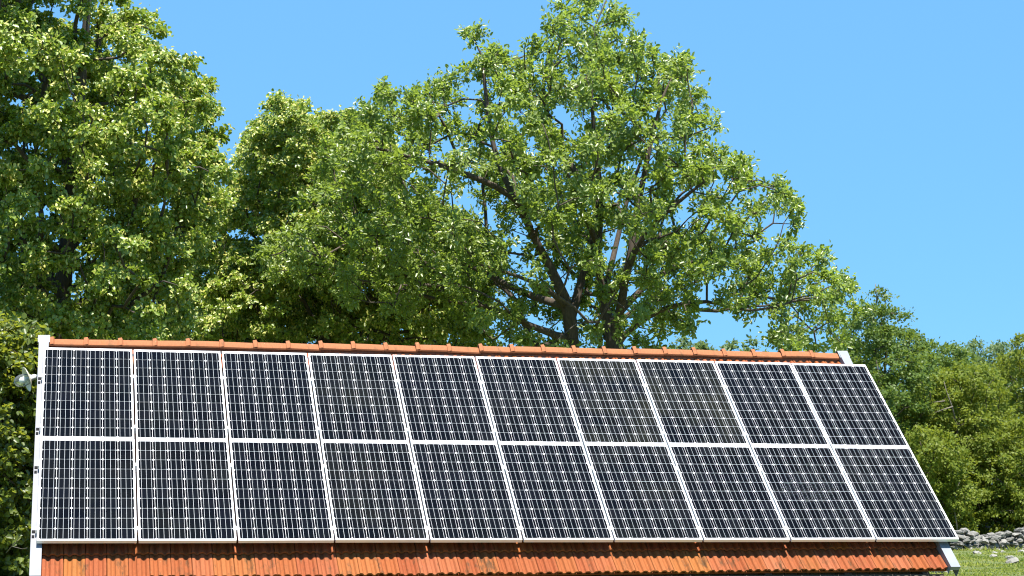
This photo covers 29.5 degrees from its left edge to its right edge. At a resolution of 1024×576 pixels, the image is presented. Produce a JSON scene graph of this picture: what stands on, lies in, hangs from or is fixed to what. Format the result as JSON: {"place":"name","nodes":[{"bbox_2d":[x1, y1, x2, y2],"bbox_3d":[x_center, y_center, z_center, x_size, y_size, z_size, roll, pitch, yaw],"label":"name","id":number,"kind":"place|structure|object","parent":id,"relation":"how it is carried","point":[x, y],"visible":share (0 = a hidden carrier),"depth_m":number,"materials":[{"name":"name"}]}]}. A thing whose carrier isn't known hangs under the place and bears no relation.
{"place":"outdoors","nodes":[
{"label":"outdoors","id":0,"kind":"place"},
{"bbox_2d":[0,0,1023,448],"label":"sky","id":1,"kind":"structure","parent":0,"point":[899,124],"materials":[{"name":"blue"}]},
{"bbox_2d":[929,523,1023,575],"bbox_3d":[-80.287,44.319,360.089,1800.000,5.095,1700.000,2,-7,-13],"label":"ground","id":2,"kind":"structure","parent":0,"point":[979,561],"depth_m":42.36,"materials":[{"name":"green plant"}]},
{"bbox_2d":[0,310,54,575],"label":"shrub","id":3,"kind":"object","parent":2,"relation":"on","point":[17,416],"visible":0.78,"depth_m":30.06,"materials":[{"name":"green plant"}]},
{"bbox_2d":[0,249,169,331],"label":"tree","id":4,"kind":"object","parent":2,"relation":"on","point":[76,280],"depth_m":59.21,"materials":[{"name":"green plant"}]},
{"bbox_2d":[0,0,237,340],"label":"linden tree","id":5,"kind":"object","parent":2,"relation":"on","point":[115,149],"visible":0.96,"depth_m":38.66,"materials":[{"name":"green plant"}]},
{"bbox_2d":[164,88,508,347],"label":"linden tree","id":6,"kind":"object","parent":2,"relation":"on","point":[241,299],"visible":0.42,"depth_m":48.99,"materials":[{"name":"green plant"}]},
{"bbox_2d":[307,289,496,344],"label":"tree","id":7,"kind":"object","parent":2,"relation":"on","point":[401,335],"depth_m":60.73,"materials":[{"name":"green plant"}]},
{"bbox_2d":[29,335,959,575],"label":"shed","id":8,"kind":"structure","parent":2,"relation":"on","point":[703,558],"depth_m":21.00,"materials":[{"name":"ceramic"}]},
{"bbox_2d":[14,367,36,390],"bbox_3d":[-5.414,1.043,22.374,0.613,0.299,0.284,2,-7,-13],"label":"gable lamp","id":9,"kind":"object","parent":8,"relation":"attached to","point":[27,379],"visible":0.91,"depth_m":22.33,"materials":[{"name":"white metal"}]},
{"bbox_2d":[38,374,804,390],"bbox_3d":[-0.388,1.160,22.983,10.137,0.120,0.109,2,-7,-13],"label":"mounting rail","id":10,"kind":"object","parent":8,"relation":"attached to","point":[397,381],"visible":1,"depth_m":22.53,"materials":[{"name":"metal"}]},
{"bbox_2d":[556,358,666,444],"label":"solar panel","id":11,"kind":"object","parent":10,"relation":"attached to","point":[610,401],"visible":1,"depth_m":23.04,"materials":[{"name":"black glass"}]},
{"bbox_2d":[791,363,908,446],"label":"solar panel","id":12,"kind":"object","parent":10,"relation":"attached to","point":[848,404],"visible":1,"depth_m":23.73,"materials":[{"name":"black glass"}]},
{"bbox_2d":[36,424,827,437],"bbox_3d":[-0.230,1.675,22.242,10.137,0.120,0.109,2,-7,-13],"label":"mounting rail","id":13,"kind":"object","parent":8,"relation":"attached to","point":[494,430],"visible":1,"depth_m":21.78,"materials":[{"name":"metal"}]},
{"bbox_2d":[40,347,133,439],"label":"solar panel","id":14,"kind":"object","parent":13,"relation":"attached to","point":[87,393],"visible":1,"depth_m":21.66,"materials":[{"name":"glass"}]},
{"bbox_2d":[134,350,227,439],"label":"solar panel","id":15,"kind":"object","parent":13,"relation":"attached to","point":[179,394],"visible":1,"depth_m":21.89,"materials":[{"name":"black glass"}]},
{"bbox_2d":[222,351,318,441],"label":"solar panel","id":16,"kind":"object","parent":13,"relation":"attached to","point":[268,395],"visible":1,"depth_m":22.12,"materials":[{"name":"black glass"}]},
{"bbox_2d":[308,353,408,441],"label":"solar panel","id":17,"kind":"object","parent":13,"relation":"attached to","point":[356,397],"visible":1,"depth_m":22.35,"materials":[{"name":"black glass"}]},
{"bbox_2d":[392,355,496,442],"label":"solar panel","id":18,"kind":"object","parent":13,"relation":"attached to","point":[443,399],"visible":1,"depth_m":22.58,"materials":[{"name":"black glass"}]},
{"bbox_2d":[475,357,582,443],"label":"solar panel","id":19,"kind":"object","parent":13,"relation":"attached to","point":[527,400],"visible":1,"depth_m":22.81,"materials":[{"name":"black glass"}]},
{"bbox_2d":[636,360,748,445],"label":"solar panel","id":20,"kind":"object","parent":13,"relation":"attached to","point":[691,402],"visible":1,"depth_m":23.27,"materials":[{"name":"black glass"}]},
{"bbox_2d":[714,361,829,446],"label":"solar panel","id":21,"kind":"object","parent":13,"relation":"attached to","point":[770,403],"visible":1,"depth_m":23.50,"materials":[{"name":"black glass"}]},
{"bbox_2d":[34,462,844,473],"bbox_3d":[-0.117,2.044,21.712,10.137,0.119,0.109,2,-7,-13],"label":"mounting rail","id":22,"kind":"object","parent":8,"relation":"attached to","point":[414,466],"visible":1,"depth_m":21.23,"materials":[{"name":"metal"}]},
{"bbox_2d":[32,526,872,537],"bbox_3d":[0.060,2.620,20.883,10.137,0.120,0.109,2,-7,-13],"label":"mounting rail","id":23,"kind":"object","parent":8,"relation":"attached to","point":[520,528],"visible":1,"depth_m":20.63,"materials":[{"name":"metal"}]},
{"bbox_2d":[37,438,136,542],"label":"solar panel","id":24,"kind":"object","parent":23,"relation":"attached to","point":[87,490],"visible":1,"depth_m":20.31,"materials":[{"name":"black glass"}]},
{"bbox_2d":[136,439,236,542],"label":"solar panel","id":25,"kind":"object","parent":23,"relation":"attached to","point":[184,491],"visible":1,"depth_m":20.54,"materials":[{"name":"black glass"}]},
{"bbox_2d":[229,440,333,542],"bbox_3d":[-2.481,2.164,20.820,0.990,0.038,1.650,2,34,-13],"label":"solar panel","id":26,"kind":"object","parent":23,"relation":"attached to","point":[280,492],"visible":1,"depth_m":20.76,"materials":[{"name":"black glass"}]},
{"bbox_2d":[321,441,428,542],"bbox_3d":[-1.499,2.190,21.049,0.990,0.038,1.650,2,34,-13],"label":"solar panel","id":27,"kind":"object","parent":23,"relation":"attached to","point":[373,492],"visible":1,"depth_m":20.99,"materials":[{"name":"black glass"}]},
{"bbox_2d":[410,442,521,542],"bbox_3d":[-0.517,2.220,21.279,0.990,0.038,1.650,2,34,-13],"label":"solar panel","id":28,"kind":"object","parent":23,"relation":"attached to","point":[465,492],"visible":1,"depth_m":21.22,"materials":[{"name":"black glass"}]},
{"bbox_2d":[498,443,613,541],"bbox_3d":[0.468,2.248,21.508,0.990,0.040,1.650,2,34,-13],"label":"solar panel","id":29,"kind":"object","parent":23,"relation":"attached to","point":[554,492],"visible":1,"depth_m":21.46,"materials":[{"name":"black glass"}]},
{"bbox_2d":[584,443,702,541],"bbox_3d":[1.451,2.276,21.738,0.990,0.038,1.650,2,34,-13],"label":"solar panel","id":30,"kind":"object","parent":23,"relation":"attached to","point":[642,494],"visible":1,"depth_m":21.68,"materials":[{"name":"black glass"}]},
{"bbox_2d":[668,445,789,541],"bbox_3d":[2.434,2.306,21.968,0.990,0.039,1.650,2,34,-13],"label":"solar panel","id":31,"kind":"object","parent":23,"relation":"attached to","point":[728,494],"visible":1,"depth_m":21.91,"materials":[{"name":"black glass"}]},
{"bbox_2d":[750,445,874,541],"bbox_3d":[3.417,2.333,22.197,0.990,0.038,1.650,2,34,-13],"label":"solar panel","id":32,"kind":"object","parent":23,"relation":"attached to","point":[812,495],"visible":1,"depth_m":22.14,"materials":[{"name":"black glass"}]},
{"bbox_2d":[831,446,958,541],"bbox_3d":[4.400,2.362,22.427,0.990,0.038,1.650,2,34,-13],"label":"solar panel","id":33,"kind":"object","parent":23,"relation":"attached to","point":[894,495],"visible":1,"depth_m":22.37,"materials":[{"name":"black glass"}]},
{"bbox_2d":[249,0,871,354],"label":"oak tree","id":34,"kind":"object","parent":2,"relation":"on","point":[594,189],"visible":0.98,"depth_m":43.56,"materials":[{"name":"green plant"}]},
{"bbox_2d":[668,336,710,349],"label":"distant tree","id":35,"kind":"object","parent":2,"relation":"on","point":[683,344],"visible":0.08,"depth_m":105.83,"materials":[{"name":"green plant"}]},
{"bbox_2d":[696,339,717,350],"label":"distant tree","id":36,"kind":"object","parent":2,"relation":"on","point":[707,348],"visible":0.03,"depth_m":106.40,"materials":[{"name":"green plant"}]},
{"bbox_2d":[719,338,739,350],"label":"distant tree","id":37,"kind":"object","parent":2,"relation":"on","point":[730,346],"visible":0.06,"depth_m":107.45,"materials":[{"name":"green plant"}]},
{"bbox_2d":[739,334,768,351],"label":"distant tree","id":38,"kind":"object","parent":2,"relation":"on","point":[755,343],"visible":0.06,"depth_m":108.55,"materials":[{"name":"green plant"}]},
{"bbox_2d":[827,284,944,444],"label":"woodland tree","id":39,"kind":"object","parent":2,"relation":"on","point":[902,353],"visible":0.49,"depth_m":64.37,"materials":[{"name":"green plant"}]},
{"bbox_2d":[903,424,989,534],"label":"woodland tree","id":40,"kind":"object","parent":2,"relation":"on","point":[944,472],"visible":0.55,"depth_m":61.60,"materials":[{"name":"green plant"}]},
{"bbox_2d":[907,337,985,436],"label":"woodland tree","id":41,"kind":"object","parent":2,"relation":"on","point":[958,353],"visible":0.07,"depth_m":72.83,"materials":[{"name":"green plant"}]},
{"bbox_2d":[899,358,1023,525],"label":"woodland tree","id":42,"kind":"object","parent":2,"relation":"on","point":[957,403],"visible":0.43,"depth_m":64.54,"materials":[{"name":"green plant"}]},
{"bbox_2d":[948,527,1023,550],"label":"dry stone wall","id":43,"kind":"structure","parent":2,"relation":"on","point":[969,539],"depth_m":57.77,"materials":[{"name":"stone"}]},
{"bbox_2d":[961,413,1023,534],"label":"woodland tree","id":44,"kind":"object","parent":2,"relation":"on","point":[1005,459],"visible":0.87,"depth_m":63.30,"materials":[{"name":"green plant"}]},
{"bbox_2d":[963,335,1023,528],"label":"woodland tree","id":45,"kind":"object","parent":2,"relation":"on","point":[997,347],"visible":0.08,"depth_m":82.64,"materials":[{"name":"green plant"}]},
{"bbox_2d":[989,332,1023,480],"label":"woodland tree","id":46,"kind":"object","parent":2,"relation":"on","point":[1005,363],"visible":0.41,"depth_m":70.48,"materials":[{"name":"green plant"}]},
{"bbox_2d":[1005,557,1018,563],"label":"rock","id":47,"kind":"object","parent":2,"relation":"on","point":[1013,560],"visible":0.53,"depth_m":41.50,"materials":[{"name":"stone"}]}
]}

